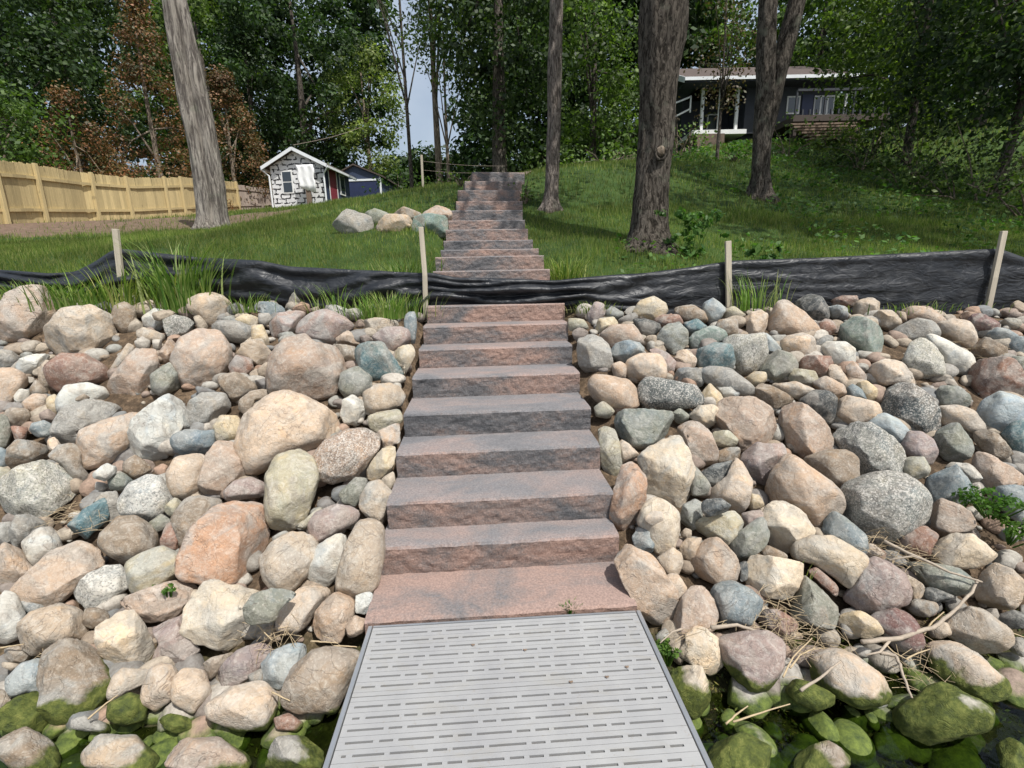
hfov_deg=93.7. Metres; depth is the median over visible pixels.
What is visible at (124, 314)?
bank rock
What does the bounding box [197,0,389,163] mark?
maple tree
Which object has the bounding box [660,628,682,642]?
driftwood branch
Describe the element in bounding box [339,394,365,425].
bank rock
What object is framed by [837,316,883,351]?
bank rock
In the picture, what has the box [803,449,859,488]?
bank rock
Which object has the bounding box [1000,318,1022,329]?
bank rock
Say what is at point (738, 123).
hillside house
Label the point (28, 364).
bank rock
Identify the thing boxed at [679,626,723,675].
bank rock
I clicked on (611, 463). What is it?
bank rock
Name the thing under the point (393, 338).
bank rock
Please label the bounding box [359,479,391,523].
bank rock
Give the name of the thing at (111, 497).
bank rock
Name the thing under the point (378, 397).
bank rock
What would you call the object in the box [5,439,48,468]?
bank rock
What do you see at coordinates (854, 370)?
bank rock
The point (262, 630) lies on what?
reed stalk
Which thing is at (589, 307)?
grass tuft
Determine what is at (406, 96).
thin tree
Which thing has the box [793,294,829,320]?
bank rock
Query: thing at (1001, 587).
bank rock
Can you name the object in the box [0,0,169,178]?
oak tree
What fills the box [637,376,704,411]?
bank rock
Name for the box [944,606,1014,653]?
bank rock
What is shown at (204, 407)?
bank rock
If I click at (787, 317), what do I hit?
bank rock
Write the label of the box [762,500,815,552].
bank rock
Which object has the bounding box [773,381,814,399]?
bank rock
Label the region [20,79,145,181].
cedar tree
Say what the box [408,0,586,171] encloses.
maple tree
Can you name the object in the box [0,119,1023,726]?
ground
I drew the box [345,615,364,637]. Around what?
bank rock
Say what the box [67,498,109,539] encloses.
bank rock
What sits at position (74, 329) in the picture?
bank rock
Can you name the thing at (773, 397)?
bank rock
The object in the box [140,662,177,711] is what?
bank rock
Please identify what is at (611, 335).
bank rock
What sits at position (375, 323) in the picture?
bank rock
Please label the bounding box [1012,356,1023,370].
bank rock
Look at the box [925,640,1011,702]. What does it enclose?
bank rock
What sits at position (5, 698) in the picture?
bank rock
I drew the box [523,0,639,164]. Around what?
linden tree
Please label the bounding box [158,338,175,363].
bank rock
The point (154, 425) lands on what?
bank rock
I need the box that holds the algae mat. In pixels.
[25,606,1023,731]
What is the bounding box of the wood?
[0,0,1023,189]
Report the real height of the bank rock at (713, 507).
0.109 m
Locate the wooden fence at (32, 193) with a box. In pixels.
[0,160,241,223]
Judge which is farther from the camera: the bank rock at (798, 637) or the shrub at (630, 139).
the shrub at (630, 139)
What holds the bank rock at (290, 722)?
on the pebbles
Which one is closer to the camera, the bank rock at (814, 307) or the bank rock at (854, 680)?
the bank rock at (854, 680)
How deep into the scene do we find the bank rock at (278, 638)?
2.15 m
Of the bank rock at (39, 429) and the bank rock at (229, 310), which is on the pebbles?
the bank rock at (229, 310)
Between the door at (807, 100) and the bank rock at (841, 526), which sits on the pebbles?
the bank rock at (841, 526)
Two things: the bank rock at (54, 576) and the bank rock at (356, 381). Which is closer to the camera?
the bank rock at (54, 576)
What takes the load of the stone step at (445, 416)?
on the stone step at (446, 455)
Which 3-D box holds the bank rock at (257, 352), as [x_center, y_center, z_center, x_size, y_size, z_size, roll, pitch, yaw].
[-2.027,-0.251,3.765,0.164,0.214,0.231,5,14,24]
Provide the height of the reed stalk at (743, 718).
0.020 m
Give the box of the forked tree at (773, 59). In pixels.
[745,0,805,203]
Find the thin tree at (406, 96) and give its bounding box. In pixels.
[353,0,437,187]
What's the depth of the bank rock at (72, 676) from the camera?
1.93 m
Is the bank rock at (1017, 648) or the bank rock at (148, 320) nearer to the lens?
the bank rock at (1017, 648)
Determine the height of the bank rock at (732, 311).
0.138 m
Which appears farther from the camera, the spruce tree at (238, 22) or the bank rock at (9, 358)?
the spruce tree at (238, 22)
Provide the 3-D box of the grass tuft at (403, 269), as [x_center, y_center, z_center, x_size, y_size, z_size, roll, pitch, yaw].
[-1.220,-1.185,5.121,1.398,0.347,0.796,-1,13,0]
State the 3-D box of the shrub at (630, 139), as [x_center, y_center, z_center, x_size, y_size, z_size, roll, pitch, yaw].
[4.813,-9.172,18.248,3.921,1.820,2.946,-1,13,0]
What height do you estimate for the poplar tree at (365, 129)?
11.456 m
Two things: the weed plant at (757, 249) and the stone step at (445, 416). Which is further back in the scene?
the weed plant at (757, 249)
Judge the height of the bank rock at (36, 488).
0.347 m
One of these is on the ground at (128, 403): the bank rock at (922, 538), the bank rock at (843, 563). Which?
the bank rock at (843, 563)
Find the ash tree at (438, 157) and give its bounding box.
[405,0,473,184]
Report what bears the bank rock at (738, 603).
on the ground at (128, 403)
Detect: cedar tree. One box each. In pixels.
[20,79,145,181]
[88,0,238,209]
[171,64,274,206]
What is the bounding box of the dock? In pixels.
[323,610,713,767]
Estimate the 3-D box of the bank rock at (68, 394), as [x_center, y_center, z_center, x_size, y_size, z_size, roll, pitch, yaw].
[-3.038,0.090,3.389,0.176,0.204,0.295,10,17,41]
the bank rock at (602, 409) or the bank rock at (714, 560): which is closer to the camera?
the bank rock at (714, 560)
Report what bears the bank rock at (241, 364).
on the ground at (128, 403)
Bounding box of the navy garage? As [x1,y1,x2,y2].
[341,164,401,197]
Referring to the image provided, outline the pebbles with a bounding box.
[0,296,1023,767]
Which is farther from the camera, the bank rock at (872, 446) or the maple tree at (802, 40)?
the maple tree at (802, 40)
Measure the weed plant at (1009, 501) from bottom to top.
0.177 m
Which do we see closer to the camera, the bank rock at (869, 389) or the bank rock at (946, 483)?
the bank rock at (946, 483)
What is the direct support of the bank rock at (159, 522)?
on the ground at (128, 403)
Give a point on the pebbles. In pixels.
(850, 736)
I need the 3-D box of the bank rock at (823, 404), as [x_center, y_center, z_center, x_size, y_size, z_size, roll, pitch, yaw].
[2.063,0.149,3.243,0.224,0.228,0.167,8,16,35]
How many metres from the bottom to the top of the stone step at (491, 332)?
0.164 m
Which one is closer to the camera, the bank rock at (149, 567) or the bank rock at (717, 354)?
the bank rock at (149, 567)
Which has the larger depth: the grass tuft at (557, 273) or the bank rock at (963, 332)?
the grass tuft at (557, 273)
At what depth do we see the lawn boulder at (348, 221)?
6.79 m
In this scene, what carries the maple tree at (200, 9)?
on the ground at (128, 403)
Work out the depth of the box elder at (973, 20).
18.87 m
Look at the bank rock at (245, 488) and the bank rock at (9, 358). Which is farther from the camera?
the bank rock at (9, 358)
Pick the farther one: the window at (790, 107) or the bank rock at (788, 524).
the window at (790, 107)
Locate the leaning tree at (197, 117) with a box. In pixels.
[162,0,230,229]
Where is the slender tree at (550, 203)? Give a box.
[537,0,563,212]
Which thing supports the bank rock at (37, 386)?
on the ground at (128, 403)
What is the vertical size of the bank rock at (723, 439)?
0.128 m
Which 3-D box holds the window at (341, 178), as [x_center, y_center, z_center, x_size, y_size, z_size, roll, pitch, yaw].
[-8.443,-9.889,23.897,0.060,0.950,0.550,0,13,6]
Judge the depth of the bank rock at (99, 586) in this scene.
2.29 m
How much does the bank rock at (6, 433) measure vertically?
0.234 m
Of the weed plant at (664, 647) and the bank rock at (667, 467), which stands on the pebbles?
the weed plant at (664, 647)
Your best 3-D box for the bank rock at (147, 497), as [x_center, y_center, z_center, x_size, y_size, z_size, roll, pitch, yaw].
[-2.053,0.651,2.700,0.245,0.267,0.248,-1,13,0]
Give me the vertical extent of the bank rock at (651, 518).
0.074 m
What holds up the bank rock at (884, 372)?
on the ground at (128, 403)
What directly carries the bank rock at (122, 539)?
on the ground at (128, 403)
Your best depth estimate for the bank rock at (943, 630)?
2.12 m
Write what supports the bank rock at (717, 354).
on the ground at (128, 403)
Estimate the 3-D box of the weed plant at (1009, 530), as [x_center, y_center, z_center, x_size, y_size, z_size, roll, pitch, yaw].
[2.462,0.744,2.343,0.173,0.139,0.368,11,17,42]
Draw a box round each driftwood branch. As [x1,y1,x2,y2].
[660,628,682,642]
[710,623,755,629]
[799,661,840,691]
[860,579,978,655]
[879,651,912,698]
[883,540,982,582]
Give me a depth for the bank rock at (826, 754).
1.69 m
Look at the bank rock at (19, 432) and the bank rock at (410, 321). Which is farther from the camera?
the bank rock at (410, 321)
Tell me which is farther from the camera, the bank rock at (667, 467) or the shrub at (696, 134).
the shrub at (696, 134)
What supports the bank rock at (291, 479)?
on the ground at (128, 403)
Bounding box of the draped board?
[296,164,315,204]
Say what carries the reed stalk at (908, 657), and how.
on the dry debris
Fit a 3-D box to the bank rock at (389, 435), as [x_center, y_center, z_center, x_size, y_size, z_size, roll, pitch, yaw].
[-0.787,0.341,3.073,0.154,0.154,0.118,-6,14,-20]
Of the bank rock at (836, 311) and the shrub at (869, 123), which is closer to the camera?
the bank rock at (836, 311)
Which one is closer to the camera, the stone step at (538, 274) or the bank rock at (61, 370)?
the bank rock at (61, 370)
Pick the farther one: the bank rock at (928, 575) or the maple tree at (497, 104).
the maple tree at (497, 104)
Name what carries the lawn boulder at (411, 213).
on the ground at (128, 403)
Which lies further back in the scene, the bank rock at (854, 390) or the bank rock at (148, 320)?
the bank rock at (148, 320)
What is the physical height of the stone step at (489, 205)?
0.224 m
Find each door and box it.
[327,168,338,199]
[349,181,379,197]
[801,95,813,114]
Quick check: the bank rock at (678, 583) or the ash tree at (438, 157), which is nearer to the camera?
the bank rock at (678, 583)
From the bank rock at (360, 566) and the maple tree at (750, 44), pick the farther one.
the maple tree at (750, 44)
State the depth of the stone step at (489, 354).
3.84 m
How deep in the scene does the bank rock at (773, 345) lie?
3.76 m
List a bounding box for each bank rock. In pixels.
[0,284,57,342]
[0,349,19,367]
[0,367,28,401]
[0,414,12,448]
[0,447,6,466]
[0,459,76,516]
[0,467,10,477]
[0,521,10,543]
[0,542,32,584]
[0,590,25,643]
[0,689,10,707]
[0,691,48,732]
[0,726,60,767]
[3,407,30,425]
[4,646,30,662]
[4,658,39,696]
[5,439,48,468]
[8,514,47,547]
[9,540,104,606]
[11,426,27,439]
[13,389,30,402]
[15,354,49,375]
[16,603,89,655]
[21,393,47,410]
[21,526,62,565]
[21,601,43,612]
[29,379,47,393]
[29,420,50,437]
[36,637,110,725]
[38,360,53,390]
[43,304,117,354]
[43,352,108,392]
[46,394,56,414]
[47,437,60,450]
[48,443,88,480]
[49,399,121,443]
[55,382,108,412]
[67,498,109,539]
[70,716,109,733]
[73,564,127,608]
[76,412,137,469]
[80,734,159,767]
[82,607,109,628]
[92,463,116,481]
[93,491,121,522]
[94,609,154,662]
[95,301,111,313]
[97,515,159,564]
[106,667,148,701]
[106,692,147,726]
[107,348,158,395]
[107,472,132,491]
[110,343,133,368]
[111,301,136,332]
[117,474,173,521]
[120,580,197,622]
[122,455,151,478]
[124,545,177,592]
[127,393,185,460]
[134,299,161,318]
[136,327,165,342]
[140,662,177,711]
[142,308,162,330]
[149,362,180,396]
[149,514,170,532]
[152,616,200,662]
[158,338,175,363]
[159,713,191,733]
[160,522,178,549]
[162,315,194,337]
[164,498,181,516]
[164,736,250,767]
[165,453,204,499]
[169,429,215,454]
[170,328,232,389]
[170,495,221,547]
[170,668,211,714]
[174,500,269,584]
[179,579,258,650]
[183,392,230,428]
[186,292,231,326]
[197,440,246,499]
[203,652,232,679]
[203,680,278,731]
[211,320,250,343]
[213,415,240,440]
[217,372,257,402]
[218,643,272,685]
[223,477,263,501]
[227,302,245,314]
[228,355,253,374]
[233,389,340,475]
[235,314,258,325]
[236,339,271,364]
[238,389,268,413]
[242,588,295,624]
[248,668,262,680]
[251,324,269,344]
[253,301,284,314]
[256,625,281,642]
[258,531,318,590]
[260,643,306,689]
[263,449,319,531]
[265,333,346,400]
[265,735,323,767]
[269,310,305,337]
[274,713,303,731]
[275,585,330,635]
[280,646,359,714]
[288,292,300,302]
[295,309,354,344]
[296,507,323,528]
[307,504,359,542]
[307,533,346,587]
[312,427,380,484]
[313,591,354,643]
[325,305,350,320]
[333,344,355,361]
[335,518,385,598]
[336,331,359,345]
[338,366,372,397]
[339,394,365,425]
[339,477,367,507]
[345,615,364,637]
[354,341,403,380]
[355,592,372,614]
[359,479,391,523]
[362,382,405,413]
[364,317,398,330]
[366,446,395,480]
[368,409,402,432]
[372,326,410,350]
[376,423,400,449]
[394,344,414,375]
[404,311,416,343]
[568,318,588,330]
[576,334,612,372]
[587,302,605,322]
[587,374,639,408]
[594,401,614,418]
[595,317,617,333]
[598,426,622,475]
[599,323,644,348]
[609,461,647,530]
[611,340,644,362]
[612,361,626,377]
[614,408,673,449]
[614,544,678,625]
[620,440,638,462]
[625,353,666,380]
[632,296,667,320]
[632,527,654,552]
[633,318,661,335]
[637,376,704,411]
[637,435,695,507]
[637,497,680,555]
[644,511,663,525]
[649,348,676,372]
[654,314,683,327]
[657,321,688,354]
[657,547,683,574]
[667,573,686,599]
[669,665,710,718]
[673,408,688,423]
[673,585,718,639]
[674,304,707,322]
[674,367,704,386]
[675,349,696,367]
[677,420,718,465]
[679,537,701,560]
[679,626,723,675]
[680,499,702,529]
[683,319,706,335]
[688,325,727,348]
[689,404,718,427]
[691,466,710,496]
[691,537,740,583]
[694,510,743,545]
[696,342,735,368]
[701,366,754,395]
[701,460,732,486]
[701,498,730,516]
[702,298,725,324]
[702,383,722,405]
[707,732,771,767]
[708,457,752,514]
[710,580,763,626]
[712,430,738,448]
[713,396,776,451]
[715,386,740,397]
[716,318,738,335]
[718,447,740,462]
[719,630,785,692]
[722,332,768,374]
[723,306,744,318]
[729,516,769,562]
[739,561,747,581]
[740,442,786,484]
[741,509,763,526]
[745,310,768,333]
[745,554,803,599]
[746,371,766,386]
[748,494,763,509]
[753,383,793,408]
[758,609,798,634]
[759,349,798,383]
[760,545,787,557]
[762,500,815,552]
[765,453,845,526]
[766,333,781,353]
[767,299,819,335]
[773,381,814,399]
[774,631,802,639]
[778,402,833,458]
[780,332,815,354]
[785,679,834,710]
[788,368,817,384]
[790,534,868,588]
[790,575,838,628]
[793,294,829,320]
[794,740,850,767]
[798,355,833,377]
[799,390,837,424]
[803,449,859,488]
[807,567,838,596]
[809,647,892,709]
[812,376,846,397]
[816,335,833,345]
[818,319,836,334]
[821,341,855,364]
[821,511,868,553]
[828,364,848,384]
[829,305,847,319]
[831,295,858,307]
[832,421,906,474]
[836,395,881,424]
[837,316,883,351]
[838,611,883,638]
[840,470,932,544]
[842,556,912,614]
[845,362,866,379]
[846,384,866,398]
[853,297,879,314]
[857,380,877,400]
[866,543,884,557]
[867,359,916,386]
[868,413,909,443]
[870,608,925,654]
[873,310,901,330]
[880,382,941,433]
[892,681,994,745]
[893,318,940,339]
[895,526,938,556]
[901,306,945,322]
[901,431,938,464]
[902,337,945,378]
[903,456,930,479]
[903,562,974,595]
[905,599,938,617]
[907,575,924,600]
[923,587,953,602]
[924,464,974,504]
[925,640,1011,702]
[926,334,975,375]
[928,620,951,638]
[929,498,976,537]
[929,532,997,568]
[934,422,974,462]
[936,385,971,406]
[937,318,977,349]
[939,405,986,432]
[944,462,982,482]
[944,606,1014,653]
[967,313,999,330]
[967,356,1023,398]
[971,337,1007,358]
[971,451,1023,495]
[972,429,1013,458]
[974,562,1023,609]
[976,391,1023,431]
[986,327,1018,339]
[992,484,1023,523]
[995,737,1023,767]
[999,610,1023,628]
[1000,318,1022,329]
[1001,419,1023,452]
[1009,336,1023,352]
[1009,637,1023,656]
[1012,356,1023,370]
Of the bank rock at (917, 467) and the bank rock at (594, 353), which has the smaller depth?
the bank rock at (917, 467)
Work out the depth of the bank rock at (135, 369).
3.47 m
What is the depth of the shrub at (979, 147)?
11.02 m
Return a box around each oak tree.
[0,0,112,161]
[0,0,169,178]
[624,0,688,255]
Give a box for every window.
[281,170,293,193]
[339,174,345,195]
[706,114,716,129]
[786,96,800,113]
[813,95,834,114]
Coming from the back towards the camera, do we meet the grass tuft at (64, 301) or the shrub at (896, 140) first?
the shrub at (896, 140)
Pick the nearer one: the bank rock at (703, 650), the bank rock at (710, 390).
the bank rock at (703, 650)
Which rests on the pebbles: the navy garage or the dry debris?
the dry debris
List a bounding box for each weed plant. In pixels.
[152,583,176,597]
[654,206,729,257]
[656,637,681,666]
[744,243,783,259]
[951,482,1023,520]
[993,512,1023,547]
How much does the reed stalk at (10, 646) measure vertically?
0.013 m
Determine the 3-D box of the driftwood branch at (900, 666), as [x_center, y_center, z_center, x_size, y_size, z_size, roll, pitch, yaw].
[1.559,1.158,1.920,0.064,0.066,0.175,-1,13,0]
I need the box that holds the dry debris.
[34,321,1021,691]
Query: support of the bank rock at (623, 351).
on the ground at (128, 403)
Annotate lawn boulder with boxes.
[332,209,373,233]
[365,208,388,224]
[376,214,412,231]
[393,206,420,220]
[411,213,447,237]
[422,205,452,220]
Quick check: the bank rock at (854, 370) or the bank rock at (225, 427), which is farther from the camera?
the bank rock at (854, 370)
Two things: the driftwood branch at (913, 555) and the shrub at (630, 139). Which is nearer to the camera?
the driftwood branch at (913, 555)
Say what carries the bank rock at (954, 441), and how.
on the ground at (128, 403)
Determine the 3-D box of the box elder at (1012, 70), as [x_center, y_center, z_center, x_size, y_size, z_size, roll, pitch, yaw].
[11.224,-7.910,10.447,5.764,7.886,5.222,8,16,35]
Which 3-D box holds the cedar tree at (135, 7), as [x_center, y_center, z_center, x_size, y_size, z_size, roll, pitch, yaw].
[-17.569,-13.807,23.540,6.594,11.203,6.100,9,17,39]
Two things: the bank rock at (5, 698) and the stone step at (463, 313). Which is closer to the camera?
the bank rock at (5, 698)
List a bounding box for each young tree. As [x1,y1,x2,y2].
[0,66,80,173]
[391,10,482,182]
[683,0,756,160]
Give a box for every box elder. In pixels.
[792,0,1023,167]
[867,0,1023,196]
[875,0,1023,127]
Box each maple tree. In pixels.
[122,0,271,184]
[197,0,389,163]
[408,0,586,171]
[637,0,779,74]
[743,0,896,113]
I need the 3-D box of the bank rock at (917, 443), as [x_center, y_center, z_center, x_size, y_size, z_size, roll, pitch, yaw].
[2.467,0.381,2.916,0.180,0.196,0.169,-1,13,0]
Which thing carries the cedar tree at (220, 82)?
on the ground at (128, 403)
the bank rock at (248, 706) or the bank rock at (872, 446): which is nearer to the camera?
the bank rock at (248, 706)
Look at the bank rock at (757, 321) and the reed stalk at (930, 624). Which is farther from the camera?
the bank rock at (757, 321)
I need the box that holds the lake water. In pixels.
[0,667,1023,767]
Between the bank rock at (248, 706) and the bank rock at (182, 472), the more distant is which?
the bank rock at (182, 472)
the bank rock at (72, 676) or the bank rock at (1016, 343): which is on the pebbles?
the bank rock at (1016, 343)
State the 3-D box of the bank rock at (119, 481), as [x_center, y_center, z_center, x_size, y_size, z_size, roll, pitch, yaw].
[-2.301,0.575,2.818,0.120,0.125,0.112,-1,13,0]
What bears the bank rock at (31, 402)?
on the ground at (128, 403)
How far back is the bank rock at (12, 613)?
2.17 m
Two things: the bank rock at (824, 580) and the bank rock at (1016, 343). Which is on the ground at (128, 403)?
the bank rock at (824, 580)
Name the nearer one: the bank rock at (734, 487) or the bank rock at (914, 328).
the bank rock at (734, 487)
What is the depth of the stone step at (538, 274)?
4.88 m
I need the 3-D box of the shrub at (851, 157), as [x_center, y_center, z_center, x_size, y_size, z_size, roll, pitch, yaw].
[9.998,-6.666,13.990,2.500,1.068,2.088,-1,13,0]
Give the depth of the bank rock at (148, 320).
4.07 m
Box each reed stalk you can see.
[0,644,23,648]
[87,695,117,719]
[257,625,271,639]
[271,691,289,700]
[310,640,337,642]
[334,645,356,646]
[725,706,747,724]
[733,703,789,722]
[782,638,811,677]
[789,648,814,668]
[882,642,909,660]
[905,649,929,659]
[923,612,943,634]
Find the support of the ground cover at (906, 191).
on the ground at (128, 403)
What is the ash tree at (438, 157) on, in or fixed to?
on the ground at (128, 403)
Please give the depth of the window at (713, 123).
21.52 m
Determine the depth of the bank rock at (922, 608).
2.18 m
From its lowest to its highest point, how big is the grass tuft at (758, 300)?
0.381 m
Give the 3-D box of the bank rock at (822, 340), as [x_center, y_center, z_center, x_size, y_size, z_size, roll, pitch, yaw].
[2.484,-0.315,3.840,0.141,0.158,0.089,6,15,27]
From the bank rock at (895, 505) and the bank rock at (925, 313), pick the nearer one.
the bank rock at (895, 505)
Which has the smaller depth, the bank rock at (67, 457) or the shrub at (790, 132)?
the bank rock at (67, 457)
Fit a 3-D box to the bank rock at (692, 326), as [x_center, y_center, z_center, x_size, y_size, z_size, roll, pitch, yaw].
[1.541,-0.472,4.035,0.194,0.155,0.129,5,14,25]
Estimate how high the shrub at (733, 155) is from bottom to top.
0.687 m
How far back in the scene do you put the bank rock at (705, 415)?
3.14 m
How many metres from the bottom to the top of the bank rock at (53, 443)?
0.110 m
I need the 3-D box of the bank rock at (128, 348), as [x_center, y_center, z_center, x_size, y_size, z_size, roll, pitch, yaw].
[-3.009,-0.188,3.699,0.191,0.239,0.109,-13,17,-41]
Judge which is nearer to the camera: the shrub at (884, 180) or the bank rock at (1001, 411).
the bank rock at (1001, 411)
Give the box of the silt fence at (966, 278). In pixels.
[0,227,1023,321]
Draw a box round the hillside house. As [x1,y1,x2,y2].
[631,66,889,151]
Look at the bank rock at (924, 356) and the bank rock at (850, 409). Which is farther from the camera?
the bank rock at (924, 356)
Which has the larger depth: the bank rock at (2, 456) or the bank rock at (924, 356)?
the bank rock at (924, 356)
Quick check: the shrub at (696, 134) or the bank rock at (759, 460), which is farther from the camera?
the shrub at (696, 134)
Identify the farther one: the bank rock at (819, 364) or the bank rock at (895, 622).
the bank rock at (819, 364)
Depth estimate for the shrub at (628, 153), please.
14.27 m
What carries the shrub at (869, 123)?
on the ground at (128, 403)
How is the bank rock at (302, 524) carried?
on the ground at (128, 403)
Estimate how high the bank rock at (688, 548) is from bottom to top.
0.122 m
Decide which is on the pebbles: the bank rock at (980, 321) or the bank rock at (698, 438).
the bank rock at (698, 438)
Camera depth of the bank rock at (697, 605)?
2.14 m
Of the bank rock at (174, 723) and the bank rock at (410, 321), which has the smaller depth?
the bank rock at (174, 723)
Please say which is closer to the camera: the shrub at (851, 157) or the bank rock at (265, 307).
the bank rock at (265, 307)
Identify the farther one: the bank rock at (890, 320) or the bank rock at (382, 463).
the bank rock at (890, 320)
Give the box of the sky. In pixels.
[6,0,1019,178]
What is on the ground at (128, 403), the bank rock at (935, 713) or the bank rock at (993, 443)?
the bank rock at (935, 713)
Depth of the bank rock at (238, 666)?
2.01 m
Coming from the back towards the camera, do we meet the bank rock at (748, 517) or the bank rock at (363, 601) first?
the bank rock at (748, 517)
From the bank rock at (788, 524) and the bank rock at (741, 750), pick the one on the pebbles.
the bank rock at (741, 750)
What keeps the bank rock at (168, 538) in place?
on the ground at (128, 403)
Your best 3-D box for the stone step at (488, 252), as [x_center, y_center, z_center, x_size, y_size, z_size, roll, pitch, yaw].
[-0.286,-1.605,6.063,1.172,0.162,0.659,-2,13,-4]
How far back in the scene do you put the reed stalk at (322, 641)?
2.04 m
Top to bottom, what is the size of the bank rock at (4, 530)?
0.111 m
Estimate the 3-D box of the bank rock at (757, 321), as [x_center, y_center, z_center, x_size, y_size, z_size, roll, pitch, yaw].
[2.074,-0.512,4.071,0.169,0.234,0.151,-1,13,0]
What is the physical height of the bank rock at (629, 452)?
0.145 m
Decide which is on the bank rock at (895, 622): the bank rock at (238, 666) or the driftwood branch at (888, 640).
the driftwood branch at (888, 640)
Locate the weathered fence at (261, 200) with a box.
[238,185,271,209]
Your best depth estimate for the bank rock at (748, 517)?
2.55 m
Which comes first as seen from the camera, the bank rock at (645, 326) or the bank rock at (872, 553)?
the bank rock at (872, 553)
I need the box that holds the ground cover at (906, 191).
[613,137,1023,272]
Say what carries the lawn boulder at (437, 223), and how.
on the ground at (128, 403)
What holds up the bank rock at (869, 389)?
on the ground at (128, 403)
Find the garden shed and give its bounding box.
[260,147,356,207]
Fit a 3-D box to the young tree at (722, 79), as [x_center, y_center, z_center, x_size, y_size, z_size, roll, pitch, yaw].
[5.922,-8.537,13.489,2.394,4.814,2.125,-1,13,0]
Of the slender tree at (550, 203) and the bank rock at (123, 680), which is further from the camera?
the slender tree at (550, 203)
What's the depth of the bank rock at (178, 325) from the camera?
3.97 m
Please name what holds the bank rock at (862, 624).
on the pebbles
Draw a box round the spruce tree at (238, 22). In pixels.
[217,3,291,203]
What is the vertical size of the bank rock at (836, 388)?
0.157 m
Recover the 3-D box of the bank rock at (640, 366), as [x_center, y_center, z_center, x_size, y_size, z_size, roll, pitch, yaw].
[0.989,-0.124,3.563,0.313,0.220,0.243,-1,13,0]
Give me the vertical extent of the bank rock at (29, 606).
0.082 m
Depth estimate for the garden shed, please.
22.33 m
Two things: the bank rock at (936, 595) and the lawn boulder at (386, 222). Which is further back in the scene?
the lawn boulder at (386, 222)
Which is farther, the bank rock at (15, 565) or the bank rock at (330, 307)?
the bank rock at (330, 307)
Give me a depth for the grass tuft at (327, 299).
4.19 m
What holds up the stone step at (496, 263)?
on the ground at (128, 403)
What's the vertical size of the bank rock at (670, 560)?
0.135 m
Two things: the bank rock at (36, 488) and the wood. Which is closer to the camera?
the bank rock at (36, 488)
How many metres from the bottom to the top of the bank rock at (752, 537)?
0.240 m
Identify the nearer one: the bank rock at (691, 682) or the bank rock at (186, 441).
the bank rock at (691, 682)
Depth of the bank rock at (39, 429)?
3.11 m
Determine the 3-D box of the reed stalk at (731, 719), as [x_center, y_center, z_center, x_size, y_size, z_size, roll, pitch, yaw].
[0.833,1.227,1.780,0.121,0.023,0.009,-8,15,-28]
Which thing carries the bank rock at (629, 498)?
on the ground at (128, 403)
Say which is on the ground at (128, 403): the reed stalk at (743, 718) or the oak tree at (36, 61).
the oak tree at (36, 61)
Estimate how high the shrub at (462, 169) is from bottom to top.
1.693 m
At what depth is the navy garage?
28.88 m
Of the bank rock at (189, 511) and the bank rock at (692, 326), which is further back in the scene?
the bank rock at (692, 326)
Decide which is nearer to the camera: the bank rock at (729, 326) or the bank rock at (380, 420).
the bank rock at (380, 420)
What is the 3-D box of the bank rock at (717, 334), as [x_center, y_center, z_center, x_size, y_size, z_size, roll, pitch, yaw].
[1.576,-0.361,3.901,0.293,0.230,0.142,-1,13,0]
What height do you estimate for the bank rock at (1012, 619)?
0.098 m
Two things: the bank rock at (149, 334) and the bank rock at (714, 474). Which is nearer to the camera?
the bank rock at (714, 474)
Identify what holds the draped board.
on the ground at (128, 403)
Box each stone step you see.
[364,561,636,633]
[381,518,618,574]
[387,469,613,528]
[396,430,599,477]
[403,392,590,436]
[412,363,579,398]
[419,341,571,367]
[423,320,567,344]
[427,302,564,323]
[433,269,549,279]
[435,255,543,270]
[441,248,538,256]
[444,240,532,249]
[446,229,527,240]
[448,220,524,229]
[451,210,522,220]
[456,201,522,210]
[457,190,519,200]
[463,181,521,193]
[470,172,524,184]
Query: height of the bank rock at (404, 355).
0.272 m
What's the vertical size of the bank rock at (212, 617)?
0.297 m
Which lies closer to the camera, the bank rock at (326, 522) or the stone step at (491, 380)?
the bank rock at (326, 522)
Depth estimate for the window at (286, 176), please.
22.30 m
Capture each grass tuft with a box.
[0,277,153,311]
[0,281,102,299]
[47,261,177,312]
[100,233,256,313]
[220,291,277,312]
[294,283,363,312]
[333,290,451,320]
[354,257,451,272]
[542,252,593,279]
[559,599,582,613]
[565,300,621,313]
[722,270,798,310]
[847,299,1016,316]
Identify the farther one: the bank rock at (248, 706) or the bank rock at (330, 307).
the bank rock at (330, 307)
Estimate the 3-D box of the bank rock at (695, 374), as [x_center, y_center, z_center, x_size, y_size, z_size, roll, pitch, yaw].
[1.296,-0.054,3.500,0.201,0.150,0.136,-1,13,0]
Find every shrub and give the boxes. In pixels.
[361,165,431,196]
[435,160,478,183]
[436,169,474,186]
[508,178,538,203]
[519,137,605,170]
[563,142,636,163]
[584,119,675,160]
[672,96,706,157]
[674,120,716,154]
[714,140,751,161]
[771,109,826,156]
[794,123,869,148]
[810,132,909,169]
[819,92,928,157]
[849,144,973,189]
[856,84,995,175]
[892,135,1023,198]
[893,88,1023,203]
[948,123,1023,215]
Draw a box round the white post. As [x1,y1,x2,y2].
[420,155,423,185]
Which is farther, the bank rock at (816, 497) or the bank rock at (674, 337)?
the bank rock at (674, 337)
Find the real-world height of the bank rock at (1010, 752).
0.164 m
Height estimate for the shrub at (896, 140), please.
2.381 m
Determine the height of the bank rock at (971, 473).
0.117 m
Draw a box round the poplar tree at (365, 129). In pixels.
[317,34,410,176]
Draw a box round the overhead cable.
[294,127,360,144]
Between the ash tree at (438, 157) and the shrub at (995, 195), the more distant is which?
the ash tree at (438, 157)

